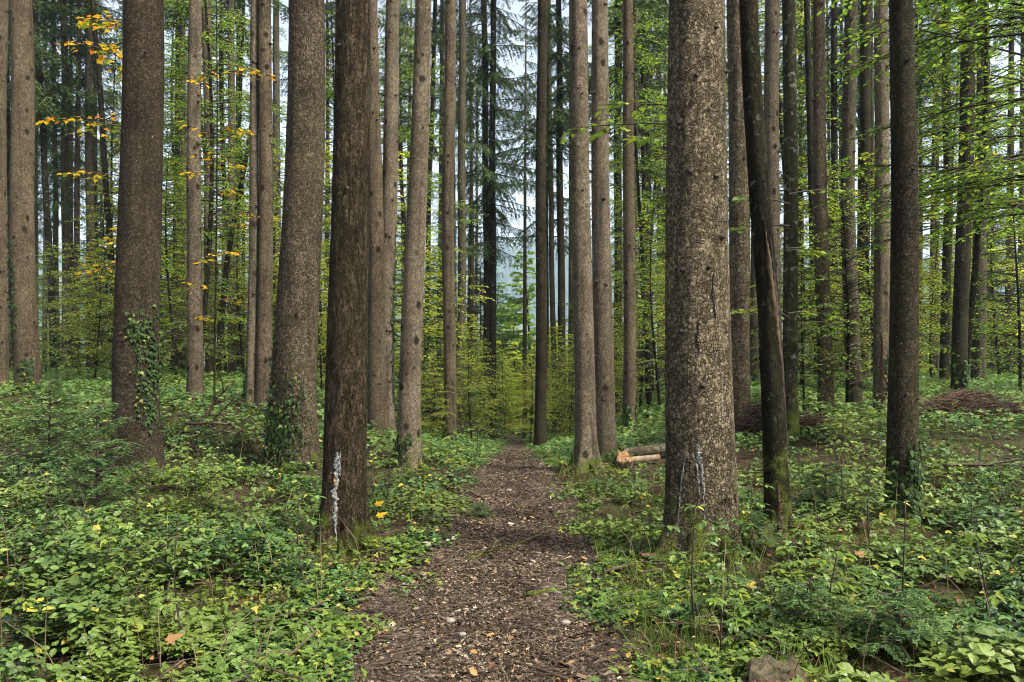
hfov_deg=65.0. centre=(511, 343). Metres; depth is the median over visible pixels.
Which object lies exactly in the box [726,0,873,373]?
tall beech
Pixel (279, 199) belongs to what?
beech sapling
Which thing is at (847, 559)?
tree seedling
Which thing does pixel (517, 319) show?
valley tree
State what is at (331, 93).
tall beech
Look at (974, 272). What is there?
tall beech
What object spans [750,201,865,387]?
beech sapling
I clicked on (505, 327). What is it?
valley tree
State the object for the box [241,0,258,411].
spruce tree
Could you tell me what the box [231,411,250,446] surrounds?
tree seedling
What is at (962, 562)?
fern
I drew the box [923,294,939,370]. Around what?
valley tree
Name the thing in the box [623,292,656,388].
valley tree
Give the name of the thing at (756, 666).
tree stump
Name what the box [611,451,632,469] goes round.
tree stump
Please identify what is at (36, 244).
spruce
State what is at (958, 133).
spruce
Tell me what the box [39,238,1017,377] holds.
wood
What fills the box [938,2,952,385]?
beech tree
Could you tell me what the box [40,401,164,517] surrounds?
spruce sapling
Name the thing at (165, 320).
beech sapling
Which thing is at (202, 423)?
dead branch
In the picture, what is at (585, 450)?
spruce tree
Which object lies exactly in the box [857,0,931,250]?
spruce
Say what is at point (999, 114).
spruce
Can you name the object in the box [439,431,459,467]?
tree seedling
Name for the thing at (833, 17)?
spruce tree
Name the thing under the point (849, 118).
spruce tree
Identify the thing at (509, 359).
valley tree
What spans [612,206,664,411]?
beech sapling
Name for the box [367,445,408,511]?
tree seedling
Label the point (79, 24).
maple sapling
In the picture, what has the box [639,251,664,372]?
beech sapling
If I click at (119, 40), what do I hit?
spruce
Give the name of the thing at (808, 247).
spruce
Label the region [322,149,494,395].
beech sapling
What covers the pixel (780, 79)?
tall beech
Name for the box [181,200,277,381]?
beech sapling
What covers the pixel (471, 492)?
fallen stick
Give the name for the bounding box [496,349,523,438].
beech sapling
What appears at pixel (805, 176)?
spruce tree
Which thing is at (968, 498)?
tree seedling
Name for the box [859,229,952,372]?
beech sapling
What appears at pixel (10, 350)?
spruce
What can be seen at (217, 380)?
dead branch
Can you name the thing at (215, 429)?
dead branch
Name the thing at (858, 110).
spruce
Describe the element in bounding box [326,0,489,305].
tall beech
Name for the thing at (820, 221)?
spruce tree
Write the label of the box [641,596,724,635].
fern
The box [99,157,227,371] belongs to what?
beech sapling
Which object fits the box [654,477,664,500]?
tree seedling
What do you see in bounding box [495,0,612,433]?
spruce tree
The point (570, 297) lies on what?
spruce
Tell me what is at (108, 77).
spruce
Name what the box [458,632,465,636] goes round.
stone
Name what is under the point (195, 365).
spruce tree
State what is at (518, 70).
sky
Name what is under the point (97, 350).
beech sapling
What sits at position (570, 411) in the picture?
beech sapling
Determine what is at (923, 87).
spruce
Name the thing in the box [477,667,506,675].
fallen stick
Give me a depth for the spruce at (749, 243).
44.26 m
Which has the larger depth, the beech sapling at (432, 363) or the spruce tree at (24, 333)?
the beech sapling at (432, 363)
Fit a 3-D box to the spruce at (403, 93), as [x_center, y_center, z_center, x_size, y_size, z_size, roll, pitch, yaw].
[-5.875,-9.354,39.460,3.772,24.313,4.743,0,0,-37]
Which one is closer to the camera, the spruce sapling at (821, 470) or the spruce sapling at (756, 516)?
the spruce sapling at (756, 516)
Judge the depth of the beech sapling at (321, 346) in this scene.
16.93 m
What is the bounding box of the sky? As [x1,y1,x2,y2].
[38,0,1020,260]
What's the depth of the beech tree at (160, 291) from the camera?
27.98 m
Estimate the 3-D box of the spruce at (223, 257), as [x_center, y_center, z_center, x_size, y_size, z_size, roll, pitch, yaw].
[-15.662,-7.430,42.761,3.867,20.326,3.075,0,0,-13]
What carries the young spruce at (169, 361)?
on the ground at (744, 458)
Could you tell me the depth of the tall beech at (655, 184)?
33.72 m
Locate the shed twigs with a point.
(512, 580)
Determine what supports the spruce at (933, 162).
on the ground at (744, 458)
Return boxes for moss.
[0,432,1023,681]
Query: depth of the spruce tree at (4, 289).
16.92 m
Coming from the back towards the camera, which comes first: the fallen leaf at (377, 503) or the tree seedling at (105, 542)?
the fallen leaf at (377, 503)
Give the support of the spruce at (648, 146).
on the ground at (744, 458)
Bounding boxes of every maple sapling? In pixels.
[35,11,165,281]
[173,0,276,407]
[728,138,857,399]
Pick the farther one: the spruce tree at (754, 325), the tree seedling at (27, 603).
the spruce tree at (754, 325)
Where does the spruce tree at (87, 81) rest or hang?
on the ground at (744, 458)
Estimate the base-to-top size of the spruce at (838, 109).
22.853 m
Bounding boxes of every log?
[623,443,665,455]
[632,454,659,462]
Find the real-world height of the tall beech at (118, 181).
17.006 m
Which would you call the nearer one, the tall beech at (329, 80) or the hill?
the tall beech at (329, 80)
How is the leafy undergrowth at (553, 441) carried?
on the ground at (744, 458)
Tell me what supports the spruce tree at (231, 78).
on the ground at (744, 458)
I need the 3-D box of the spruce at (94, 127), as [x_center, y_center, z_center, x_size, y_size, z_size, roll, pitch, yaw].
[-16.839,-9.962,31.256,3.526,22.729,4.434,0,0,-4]
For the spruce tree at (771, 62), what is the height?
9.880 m
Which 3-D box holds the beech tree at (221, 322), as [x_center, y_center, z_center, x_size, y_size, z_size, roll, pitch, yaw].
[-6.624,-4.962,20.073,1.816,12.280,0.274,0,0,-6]
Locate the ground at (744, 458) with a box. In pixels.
[0,372,1023,681]
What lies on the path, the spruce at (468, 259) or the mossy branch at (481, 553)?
the mossy branch at (481, 553)
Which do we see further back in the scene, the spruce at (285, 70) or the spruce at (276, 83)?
the spruce at (285, 70)
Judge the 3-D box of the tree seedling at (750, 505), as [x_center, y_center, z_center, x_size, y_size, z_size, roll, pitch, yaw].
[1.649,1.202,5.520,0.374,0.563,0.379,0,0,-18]
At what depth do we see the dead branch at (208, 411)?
10.63 m
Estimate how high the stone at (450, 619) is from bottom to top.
0.032 m
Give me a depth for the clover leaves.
4.79 m
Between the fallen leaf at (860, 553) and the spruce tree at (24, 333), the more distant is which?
the spruce tree at (24, 333)
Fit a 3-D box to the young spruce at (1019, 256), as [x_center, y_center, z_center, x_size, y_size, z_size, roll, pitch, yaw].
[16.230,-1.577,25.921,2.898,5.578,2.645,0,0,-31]
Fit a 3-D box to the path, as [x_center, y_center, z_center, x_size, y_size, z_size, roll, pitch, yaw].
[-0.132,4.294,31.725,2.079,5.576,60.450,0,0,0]
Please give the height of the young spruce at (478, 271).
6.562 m
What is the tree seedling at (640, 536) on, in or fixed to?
on the ground at (744, 458)
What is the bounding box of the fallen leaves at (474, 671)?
[0,393,1023,681]
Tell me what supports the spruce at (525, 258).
on the ground at (744, 458)
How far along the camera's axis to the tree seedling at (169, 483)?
7.14 m
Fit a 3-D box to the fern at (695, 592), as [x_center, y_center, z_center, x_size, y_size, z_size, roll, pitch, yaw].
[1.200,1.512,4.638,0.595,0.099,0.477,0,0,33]
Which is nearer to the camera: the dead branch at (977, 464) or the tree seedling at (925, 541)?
the tree seedling at (925, 541)
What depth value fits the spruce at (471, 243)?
34.95 m
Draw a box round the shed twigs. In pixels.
[0,398,1023,681]
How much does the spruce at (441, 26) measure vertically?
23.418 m
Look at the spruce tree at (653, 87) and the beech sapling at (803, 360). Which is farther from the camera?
the spruce tree at (653, 87)
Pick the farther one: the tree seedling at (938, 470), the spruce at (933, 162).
the spruce at (933, 162)
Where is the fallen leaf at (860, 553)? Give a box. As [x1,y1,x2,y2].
[854,550,863,556]
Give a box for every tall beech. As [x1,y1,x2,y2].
[43,13,170,337]
[80,50,179,360]
[84,13,246,342]
[117,0,286,354]
[162,0,281,367]
[162,0,287,370]
[258,0,400,346]
[281,3,437,319]
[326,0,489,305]
[564,0,668,408]
[590,5,668,394]
[637,13,783,338]
[665,0,841,366]
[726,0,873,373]
[857,1,1023,358]
[873,0,1023,369]
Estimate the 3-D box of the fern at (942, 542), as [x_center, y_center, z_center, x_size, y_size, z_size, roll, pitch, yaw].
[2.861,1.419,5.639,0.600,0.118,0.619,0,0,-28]
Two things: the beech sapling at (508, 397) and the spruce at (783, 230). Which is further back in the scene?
the spruce at (783, 230)
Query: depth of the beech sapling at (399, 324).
19.03 m
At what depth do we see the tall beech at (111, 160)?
33.18 m
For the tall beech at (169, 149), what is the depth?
33.78 m
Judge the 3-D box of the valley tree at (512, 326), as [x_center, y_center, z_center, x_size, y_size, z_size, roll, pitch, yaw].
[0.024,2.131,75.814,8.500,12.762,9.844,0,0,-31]
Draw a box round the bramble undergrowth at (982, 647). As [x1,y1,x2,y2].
[0,403,1023,681]
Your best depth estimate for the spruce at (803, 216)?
45.13 m
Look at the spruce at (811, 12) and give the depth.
33.37 m
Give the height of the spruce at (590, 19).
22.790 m
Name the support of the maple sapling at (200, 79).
on the ground at (744, 458)
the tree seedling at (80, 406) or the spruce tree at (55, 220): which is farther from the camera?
the spruce tree at (55, 220)
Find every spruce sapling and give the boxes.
[0,378,93,470]
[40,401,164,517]
[730,507,785,556]
[754,576,870,640]
[789,462,871,511]
[829,587,962,676]
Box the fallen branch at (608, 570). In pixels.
[603,547,669,573]
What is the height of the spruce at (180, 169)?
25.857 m
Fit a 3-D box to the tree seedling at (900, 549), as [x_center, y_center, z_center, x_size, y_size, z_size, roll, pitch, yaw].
[2.079,1.192,4.330,0.470,0.708,0.476,0,0,38]
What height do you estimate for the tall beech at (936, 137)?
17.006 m
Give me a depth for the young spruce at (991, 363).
39.85 m
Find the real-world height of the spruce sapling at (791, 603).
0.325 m
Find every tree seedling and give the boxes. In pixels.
[0,582,49,664]
[15,478,79,539]
[20,442,41,477]
[64,400,96,442]
[77,521,140,592]
[138,521,237,655]
[154,472,186,502]
[168,458,221,510]
[228,459,247,484]
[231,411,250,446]
[246,522,278,552]
[270,491,342,579]
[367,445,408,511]
[408,438,435,478]
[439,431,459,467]
[462,418,489,456]
[618,462,650,515]
[628,523,658,557]
[645,503,747,639]
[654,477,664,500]
[681,572,761,650]
[697,530,764,620]
[705,508,759,581]
[731,481,787,552]
[770,541,806,587]
[786,519,812,558]
[794,535,867,624]
[798,461,825,489]
[800,448,816,463]
[811,437,871,518]
[820,409,864,468]
[831,466,908,558]
[855,499,951,603]
[897,510,949,574]
[931,458,964,494]
[943,528,1023,609]
[944,478,1002,532]
[983,469,1021,504]
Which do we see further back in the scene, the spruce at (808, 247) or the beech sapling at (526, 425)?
the spruce at (808, 247)
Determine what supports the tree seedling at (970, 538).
on the ground at (744, 458)
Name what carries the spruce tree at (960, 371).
on the ground at (744, 458)
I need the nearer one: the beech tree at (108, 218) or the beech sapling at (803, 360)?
the beech sapling at (803, 360)
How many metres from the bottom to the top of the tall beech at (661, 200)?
19.006 m
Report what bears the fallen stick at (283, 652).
on the bramble undergrowth at (982, 647)
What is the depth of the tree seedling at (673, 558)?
4.15 m
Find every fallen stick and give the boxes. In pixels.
[244,621,307,657]
[442,477,484,499]
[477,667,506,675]
[514,629,554,643]
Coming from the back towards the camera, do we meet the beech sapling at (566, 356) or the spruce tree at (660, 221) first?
the spruce tree at (660, 221)
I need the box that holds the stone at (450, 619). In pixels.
[445,617,454,623]
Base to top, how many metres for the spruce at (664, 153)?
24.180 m
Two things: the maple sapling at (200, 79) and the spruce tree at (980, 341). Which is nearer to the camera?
the maple sapling at (200, 79)
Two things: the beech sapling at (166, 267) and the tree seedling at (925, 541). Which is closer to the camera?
the tree seedling at (925, 541)
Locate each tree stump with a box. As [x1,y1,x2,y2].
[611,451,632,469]
[741,654,809,681]
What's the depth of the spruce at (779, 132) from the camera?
40.89 m
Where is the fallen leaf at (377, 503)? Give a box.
[374,501,384,506]
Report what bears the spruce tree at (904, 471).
on the ground at (744, 458)
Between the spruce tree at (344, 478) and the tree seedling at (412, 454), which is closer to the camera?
the spruce tree at (344, 478)
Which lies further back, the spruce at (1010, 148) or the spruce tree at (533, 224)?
the spruce tree at (533, 224)
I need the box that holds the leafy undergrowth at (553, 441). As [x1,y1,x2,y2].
[0,358,1023,465]
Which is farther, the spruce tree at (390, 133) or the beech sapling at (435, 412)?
the beech sapling at (435, 412)
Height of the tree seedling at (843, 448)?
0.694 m
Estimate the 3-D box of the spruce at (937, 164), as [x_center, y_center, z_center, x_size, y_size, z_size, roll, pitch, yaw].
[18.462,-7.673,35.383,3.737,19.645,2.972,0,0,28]
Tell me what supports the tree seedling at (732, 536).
on the ground at (744, 458)
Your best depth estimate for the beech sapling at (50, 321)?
24.09 m
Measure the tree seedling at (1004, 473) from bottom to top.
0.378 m
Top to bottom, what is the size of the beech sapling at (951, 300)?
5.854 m
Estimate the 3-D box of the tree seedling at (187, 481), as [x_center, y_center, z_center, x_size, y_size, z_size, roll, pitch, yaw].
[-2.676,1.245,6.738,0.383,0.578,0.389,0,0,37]
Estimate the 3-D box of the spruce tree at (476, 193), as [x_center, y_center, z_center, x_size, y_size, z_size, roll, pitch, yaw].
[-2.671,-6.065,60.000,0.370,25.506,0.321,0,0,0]
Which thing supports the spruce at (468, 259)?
on the ground at (744, 458)
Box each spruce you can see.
[8,23,59,366]
[34,0,85,326]
[38,0,122,370]
[38,3,84,365]
[38,158,60,305]
[39,0,121,368]
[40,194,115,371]
[73,0,122,369]
[92,1,122,159]
[102,0,188,61]
[111,0,219,365]
[159,242,204,373]
[162,26,225,365]
[164,0,212,366]
[201,32,243,369]
[212,0,287,313]
[245,158,249,326]
[271,6,334,368]
[272,0,280,345]
[280,0,334,336]
[324,0,413,57]
[379,0,431,220]
[380,2,438,315]
[394,238,485,428]
[405,4,476,343]
[407,0,489,418]
[430,22,506,427]
[436,1,529,431]
[443,263,516,438]
[495,0,555,438]
[530,1,612,424]
[564,1,622,318]
[608,1,667,389]
[609,70,654,381]
[611,1,667,386]
[612,0,668,390]
[638,308,656,398]
[727,152,750,282]
[758,1,782,368]
[779,167,808,304]
[780,0,843,372]
[797,57,807,371]
[803,192,809,319]
[804,0,856,370]
[804,0,874,284]
[826,0,889,245]
[837,0,931,372]
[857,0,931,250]
[888,0,957,186]
[889,0,976,371]
[915,6,975,374]
[916,2,1006,371]
[925,2,1007,373]
[942,38,1017,362]
[975,40,1018,362]
[986,217,1023,374]
[986,224,1016,372]
[990,125,1017,307]
[992,1,1023,370]
[993,0,1017,377]
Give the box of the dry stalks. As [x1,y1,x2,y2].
[0,385,1023,681]
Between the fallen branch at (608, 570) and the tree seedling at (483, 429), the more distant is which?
the tree seedling at (483, 429)
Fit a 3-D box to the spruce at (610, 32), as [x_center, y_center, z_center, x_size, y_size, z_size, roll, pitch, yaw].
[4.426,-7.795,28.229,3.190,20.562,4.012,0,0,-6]
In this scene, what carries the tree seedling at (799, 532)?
on the ground at (744, 458)
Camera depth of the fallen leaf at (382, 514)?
6.48 m
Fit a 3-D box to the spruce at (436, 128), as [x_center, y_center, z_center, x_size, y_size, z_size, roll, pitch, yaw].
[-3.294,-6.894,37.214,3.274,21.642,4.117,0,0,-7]
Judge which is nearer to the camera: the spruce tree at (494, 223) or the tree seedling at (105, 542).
the tree seedling at (105, 542)
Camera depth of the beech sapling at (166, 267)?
18.92 m
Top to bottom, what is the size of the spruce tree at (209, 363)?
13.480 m
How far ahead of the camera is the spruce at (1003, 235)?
65.22 m
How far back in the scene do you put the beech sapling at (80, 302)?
25.70 m
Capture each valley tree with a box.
[394,291,423,383]
[421,280,465,394]
[465,282,534,421]
[477,340,533,433]
[481,251,567,420]
[496,302,535,433]
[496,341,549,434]
[527,334,567,420]
[533,328,574,410]
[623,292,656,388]
[781,270,870,371]
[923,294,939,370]
[923,315,939,372]
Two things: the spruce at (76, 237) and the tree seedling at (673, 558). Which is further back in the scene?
the spruce at (76, 237)
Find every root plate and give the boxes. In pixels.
[734,396,761,437]
[799,405,839,434]
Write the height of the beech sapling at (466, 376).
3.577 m
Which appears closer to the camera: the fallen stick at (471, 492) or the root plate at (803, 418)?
the fallen stick at (471, 492)
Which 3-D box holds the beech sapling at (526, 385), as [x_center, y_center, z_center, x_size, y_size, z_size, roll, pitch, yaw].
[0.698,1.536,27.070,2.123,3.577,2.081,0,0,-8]
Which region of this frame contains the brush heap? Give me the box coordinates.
[919,379,1023,423]
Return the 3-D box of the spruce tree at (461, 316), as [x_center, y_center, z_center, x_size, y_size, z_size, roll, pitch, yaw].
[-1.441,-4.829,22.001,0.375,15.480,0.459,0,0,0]
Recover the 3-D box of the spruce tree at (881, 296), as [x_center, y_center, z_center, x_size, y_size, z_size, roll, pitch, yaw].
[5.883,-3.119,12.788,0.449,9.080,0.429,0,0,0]
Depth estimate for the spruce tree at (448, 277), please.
16.88 m
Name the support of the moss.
on the ground at (744, 458)
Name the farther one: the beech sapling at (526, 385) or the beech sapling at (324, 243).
the beech sapling at (526, 385)
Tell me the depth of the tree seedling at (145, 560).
4.03 m
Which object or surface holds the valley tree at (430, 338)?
on the ground at (744, 458)
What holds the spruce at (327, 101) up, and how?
on the ground at (744, 458)
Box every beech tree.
[90,0,114,341]
[159,222,162,364]
[216,123,249,380]
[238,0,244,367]
[640,1,651,398]
[739,0,806,536]
[804,0,816,376]
[805,0,1023,256]
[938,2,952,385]
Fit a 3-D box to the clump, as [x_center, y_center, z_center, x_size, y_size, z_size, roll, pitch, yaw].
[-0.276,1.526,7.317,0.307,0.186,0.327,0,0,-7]
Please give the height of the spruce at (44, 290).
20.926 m
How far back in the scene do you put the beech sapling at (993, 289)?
23.08 m
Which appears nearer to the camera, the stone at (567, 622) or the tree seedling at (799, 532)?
the stone at (567, 622)
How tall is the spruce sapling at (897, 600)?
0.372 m
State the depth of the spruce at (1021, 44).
31.98 m
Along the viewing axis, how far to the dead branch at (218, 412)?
10.65 m
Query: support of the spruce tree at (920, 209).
on the ground at (744, 458)
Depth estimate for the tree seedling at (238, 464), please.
8.14 m
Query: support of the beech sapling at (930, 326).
on the ground at (744, 458)
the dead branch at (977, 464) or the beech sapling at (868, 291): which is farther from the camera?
the beech sapling at (868, 291)
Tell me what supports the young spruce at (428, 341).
on the ground at (744, 458)
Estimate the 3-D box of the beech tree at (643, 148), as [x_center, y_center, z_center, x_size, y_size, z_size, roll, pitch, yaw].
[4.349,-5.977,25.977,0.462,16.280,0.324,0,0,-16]
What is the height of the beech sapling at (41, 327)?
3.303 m
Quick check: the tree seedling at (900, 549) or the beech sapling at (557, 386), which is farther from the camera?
the beech sapling at (557, 386)
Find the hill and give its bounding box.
[39,256,1014,349]
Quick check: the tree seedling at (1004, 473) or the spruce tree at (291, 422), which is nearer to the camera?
the tree seedling at (1004, 473)
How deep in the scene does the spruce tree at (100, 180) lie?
45.91 m
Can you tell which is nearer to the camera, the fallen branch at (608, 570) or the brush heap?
the fallen branch at (608, 570)
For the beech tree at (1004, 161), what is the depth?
9.89 m
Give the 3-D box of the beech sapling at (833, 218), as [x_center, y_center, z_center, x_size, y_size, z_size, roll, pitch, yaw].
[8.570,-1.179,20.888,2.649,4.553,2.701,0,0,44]
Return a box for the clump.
[465,502,495,519]
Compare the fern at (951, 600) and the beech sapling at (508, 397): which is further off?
the beech sapling at (508, 397)
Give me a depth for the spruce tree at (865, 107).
19.91 m
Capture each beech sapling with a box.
[9,245,95,371]
[9,261,69,374]
[36,175,161,372]
[48,239,114,377]
[90,152,247,382]
[90,238,207,365]
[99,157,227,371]
[160,160,277,375]
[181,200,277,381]
[202,147,328,357]
[242,140,367,378]
[272,246,328,396]
[318,293,401,392]
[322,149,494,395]
[395,307,487,430]
[421,353,460,437]
[422,318,489,429]
[429,314,508,440]
[430,325,510,437]
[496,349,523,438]
[499,337,565,438]
[505,354,558,444]
[517,328,574,432]
[520,303,622,423]
[521,326,574,432]
[547,334,574,434]
[572,308,644,418]
[574,201,664,412]
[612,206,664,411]
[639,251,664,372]
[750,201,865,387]
[750,246,861,410]
[776,156,953,410]
[798,152,942,373]
[798,211,872,372]
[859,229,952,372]
[919,217,1016,365]
[919,221,1000,377]
[923,156,1023,376]
[929,175,1023,391]
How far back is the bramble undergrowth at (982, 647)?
4.93 m
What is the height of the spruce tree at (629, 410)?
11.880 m
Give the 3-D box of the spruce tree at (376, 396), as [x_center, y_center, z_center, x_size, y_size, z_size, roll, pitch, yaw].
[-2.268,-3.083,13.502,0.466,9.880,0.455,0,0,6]
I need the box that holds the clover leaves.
[3,384,1023,681]
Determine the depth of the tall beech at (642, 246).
21.23 m
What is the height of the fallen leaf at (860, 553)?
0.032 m
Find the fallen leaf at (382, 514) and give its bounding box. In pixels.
[376,512,386,517]
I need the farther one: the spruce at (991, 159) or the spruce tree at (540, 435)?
the spruce at (991, 159)
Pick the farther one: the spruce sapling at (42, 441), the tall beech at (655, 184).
the tall beech at (655, 184)
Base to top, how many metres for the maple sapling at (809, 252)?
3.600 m
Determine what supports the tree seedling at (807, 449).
on the ground at (744, 458)
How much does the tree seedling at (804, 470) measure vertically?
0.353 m
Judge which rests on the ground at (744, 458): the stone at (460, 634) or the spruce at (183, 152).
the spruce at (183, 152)
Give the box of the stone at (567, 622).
[560,619,570,624]
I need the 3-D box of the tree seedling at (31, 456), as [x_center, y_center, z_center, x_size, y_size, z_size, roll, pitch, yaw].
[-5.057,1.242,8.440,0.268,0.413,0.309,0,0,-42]
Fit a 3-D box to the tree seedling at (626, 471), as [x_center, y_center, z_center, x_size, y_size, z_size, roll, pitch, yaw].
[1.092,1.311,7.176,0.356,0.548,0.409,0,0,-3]
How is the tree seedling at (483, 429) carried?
on the ground at (744, 458)
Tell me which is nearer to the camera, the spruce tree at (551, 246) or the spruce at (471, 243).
the spruce tree at (551, 246)
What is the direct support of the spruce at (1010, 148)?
on the ground at (744, 458)
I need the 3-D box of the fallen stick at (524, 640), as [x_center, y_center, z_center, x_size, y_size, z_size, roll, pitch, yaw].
[0.110,1.555,4.292,0.230,0.040,0.107,0,0,-17]
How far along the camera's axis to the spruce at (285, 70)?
37.49 m
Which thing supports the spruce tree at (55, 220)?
on the ground at (744, 458)
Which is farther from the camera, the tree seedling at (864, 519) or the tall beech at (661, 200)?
the tall beech at (661, 200)
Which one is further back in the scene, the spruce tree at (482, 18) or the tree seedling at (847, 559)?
the spruce tree at (482, 18)
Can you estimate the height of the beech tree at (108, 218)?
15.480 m
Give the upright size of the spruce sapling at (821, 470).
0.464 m
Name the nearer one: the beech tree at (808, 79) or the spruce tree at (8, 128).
the beech tree at (808, 79)
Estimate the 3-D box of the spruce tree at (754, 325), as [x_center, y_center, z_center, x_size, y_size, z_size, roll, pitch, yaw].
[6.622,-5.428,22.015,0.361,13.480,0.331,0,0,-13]
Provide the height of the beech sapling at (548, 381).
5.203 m
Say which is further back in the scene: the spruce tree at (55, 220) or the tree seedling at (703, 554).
the spruce tree at (55, 220)
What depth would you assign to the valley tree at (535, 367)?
62.02 m
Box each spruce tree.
[0,0,9,394]
[5,0,42,394]
[7,0,117,372]
[7,0,121,368]
[7,0,170,372]
[7,1,108,367]
[7,14,60,291]
[58,0,120,364]
[89,0,166,485]
[116,0,288,372]
[182,0,203,402]
[202,0,213,380]
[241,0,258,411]
[254,0,275,414]
[254,0,324,475]
[300,0,392,561]
[367,0,389,443]
[378,0,497,398]
[380,0,399,439]
[383,0,431,471]
[427,0,552,435]
[430,0,569,439]
[439,0,458,444]
[456,0,465,433]
[475,97,478,392]
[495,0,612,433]
[496,0,591,432]
[533,0,550,445]
[547,0,557,434]
[547,0,668,408]
[557,0,618,475]
[557,0,668,416]
[589,0,616,460]
[610,7,667,383]
[620,0,637,434]
[645,0,787,573]
[726,0,751,428]
[749,0,855,336]
[750,0,758,383]
[763,0,931,372]
[764,0,781,328]
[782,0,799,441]
[810,0,835,414]
[839,0,863,409]
[857,0,871,386]
[870,0,959,372]
[872,0,890,418]
[878,0,940,528]
[950,0,975,393]
[971,0,988,383]
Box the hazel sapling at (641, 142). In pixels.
[560,100,666,150]
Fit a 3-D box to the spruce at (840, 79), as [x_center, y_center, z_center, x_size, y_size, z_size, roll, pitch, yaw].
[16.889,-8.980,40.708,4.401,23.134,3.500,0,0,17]
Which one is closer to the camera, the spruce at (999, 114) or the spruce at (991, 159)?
the spruce at (999, 114)
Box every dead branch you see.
[184,419,263,435]
[185,391,244,434]
[191,372,239,434]
[209,352,246,415]
[212,428,262,437]
[943,458,1023,467]
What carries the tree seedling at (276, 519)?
on the ground at (744, 458)
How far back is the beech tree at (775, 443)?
6.18 m
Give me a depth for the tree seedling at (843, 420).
8.77 m
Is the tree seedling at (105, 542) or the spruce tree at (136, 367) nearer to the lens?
the tree seedling at (105, 542)
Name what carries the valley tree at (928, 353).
on the ground at (744, 458)
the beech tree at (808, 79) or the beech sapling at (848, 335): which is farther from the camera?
the beech tree at (808, 79)
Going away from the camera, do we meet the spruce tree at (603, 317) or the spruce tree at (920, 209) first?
the spruce tree at (603, 317)
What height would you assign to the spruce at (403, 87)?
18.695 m
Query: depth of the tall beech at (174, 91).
28.71 m
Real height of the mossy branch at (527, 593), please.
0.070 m
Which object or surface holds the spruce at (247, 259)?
on the ground at (744, 458)
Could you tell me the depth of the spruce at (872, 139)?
29.65 m
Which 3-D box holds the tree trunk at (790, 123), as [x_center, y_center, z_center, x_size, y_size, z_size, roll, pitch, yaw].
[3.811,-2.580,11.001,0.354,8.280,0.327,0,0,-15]
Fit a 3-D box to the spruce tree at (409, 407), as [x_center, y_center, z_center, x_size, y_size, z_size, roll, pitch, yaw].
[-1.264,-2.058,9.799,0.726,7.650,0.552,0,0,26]
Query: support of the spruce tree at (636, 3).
on the ground at (744, 458)
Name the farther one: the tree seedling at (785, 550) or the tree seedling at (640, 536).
the tree seedling at (640, 536)
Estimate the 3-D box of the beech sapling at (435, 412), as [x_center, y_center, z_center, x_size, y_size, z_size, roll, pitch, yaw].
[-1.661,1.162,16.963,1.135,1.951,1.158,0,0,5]
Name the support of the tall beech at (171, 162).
on the ground at (744, 458)
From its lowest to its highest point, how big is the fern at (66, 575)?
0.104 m
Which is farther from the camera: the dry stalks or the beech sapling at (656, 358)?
the beech sapling at (656, 358)
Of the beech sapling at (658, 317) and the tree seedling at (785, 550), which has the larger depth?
the beech sapling at (658, 317)
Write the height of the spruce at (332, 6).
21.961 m
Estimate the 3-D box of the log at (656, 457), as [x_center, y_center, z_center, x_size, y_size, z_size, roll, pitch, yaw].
[1.598,1.447,10.070,0.524,0.122,0.092,0,0,-12]
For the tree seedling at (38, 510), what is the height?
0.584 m
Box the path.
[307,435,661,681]
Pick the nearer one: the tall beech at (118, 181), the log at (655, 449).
the log at (655, 449)
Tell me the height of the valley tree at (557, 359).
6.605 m
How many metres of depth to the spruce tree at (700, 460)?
5.54 m
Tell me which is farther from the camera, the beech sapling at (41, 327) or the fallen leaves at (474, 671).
the beech sapling at (41, 327)
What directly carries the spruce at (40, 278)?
on the ground at (744, 458)
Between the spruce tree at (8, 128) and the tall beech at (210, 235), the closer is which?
the tall beech at (210, 235)
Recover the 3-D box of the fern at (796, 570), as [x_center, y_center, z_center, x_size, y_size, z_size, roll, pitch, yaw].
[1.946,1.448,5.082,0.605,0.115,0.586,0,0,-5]
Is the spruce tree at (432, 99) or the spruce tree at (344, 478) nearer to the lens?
the spruce tree at (344, 478)
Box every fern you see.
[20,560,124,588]
[149,497,217,513]
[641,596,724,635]
[677,587,750,616]
[770,557,879,587]
[879,529,980,558]
[915,594,982,612]
[955,557,1023,572]
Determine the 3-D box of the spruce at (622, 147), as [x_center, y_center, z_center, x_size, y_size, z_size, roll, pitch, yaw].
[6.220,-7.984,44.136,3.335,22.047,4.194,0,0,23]
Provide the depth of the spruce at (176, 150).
30.83 m
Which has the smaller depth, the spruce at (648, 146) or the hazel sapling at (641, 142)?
the hazel sapling at (641, 142)
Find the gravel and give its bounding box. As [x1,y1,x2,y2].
[355,449,658,678]
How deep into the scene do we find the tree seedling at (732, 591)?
3.85 m
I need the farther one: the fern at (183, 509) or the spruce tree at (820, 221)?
the spruce tree at (820, 221)
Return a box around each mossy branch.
[465,529,545,558]
[523,569,622,596]

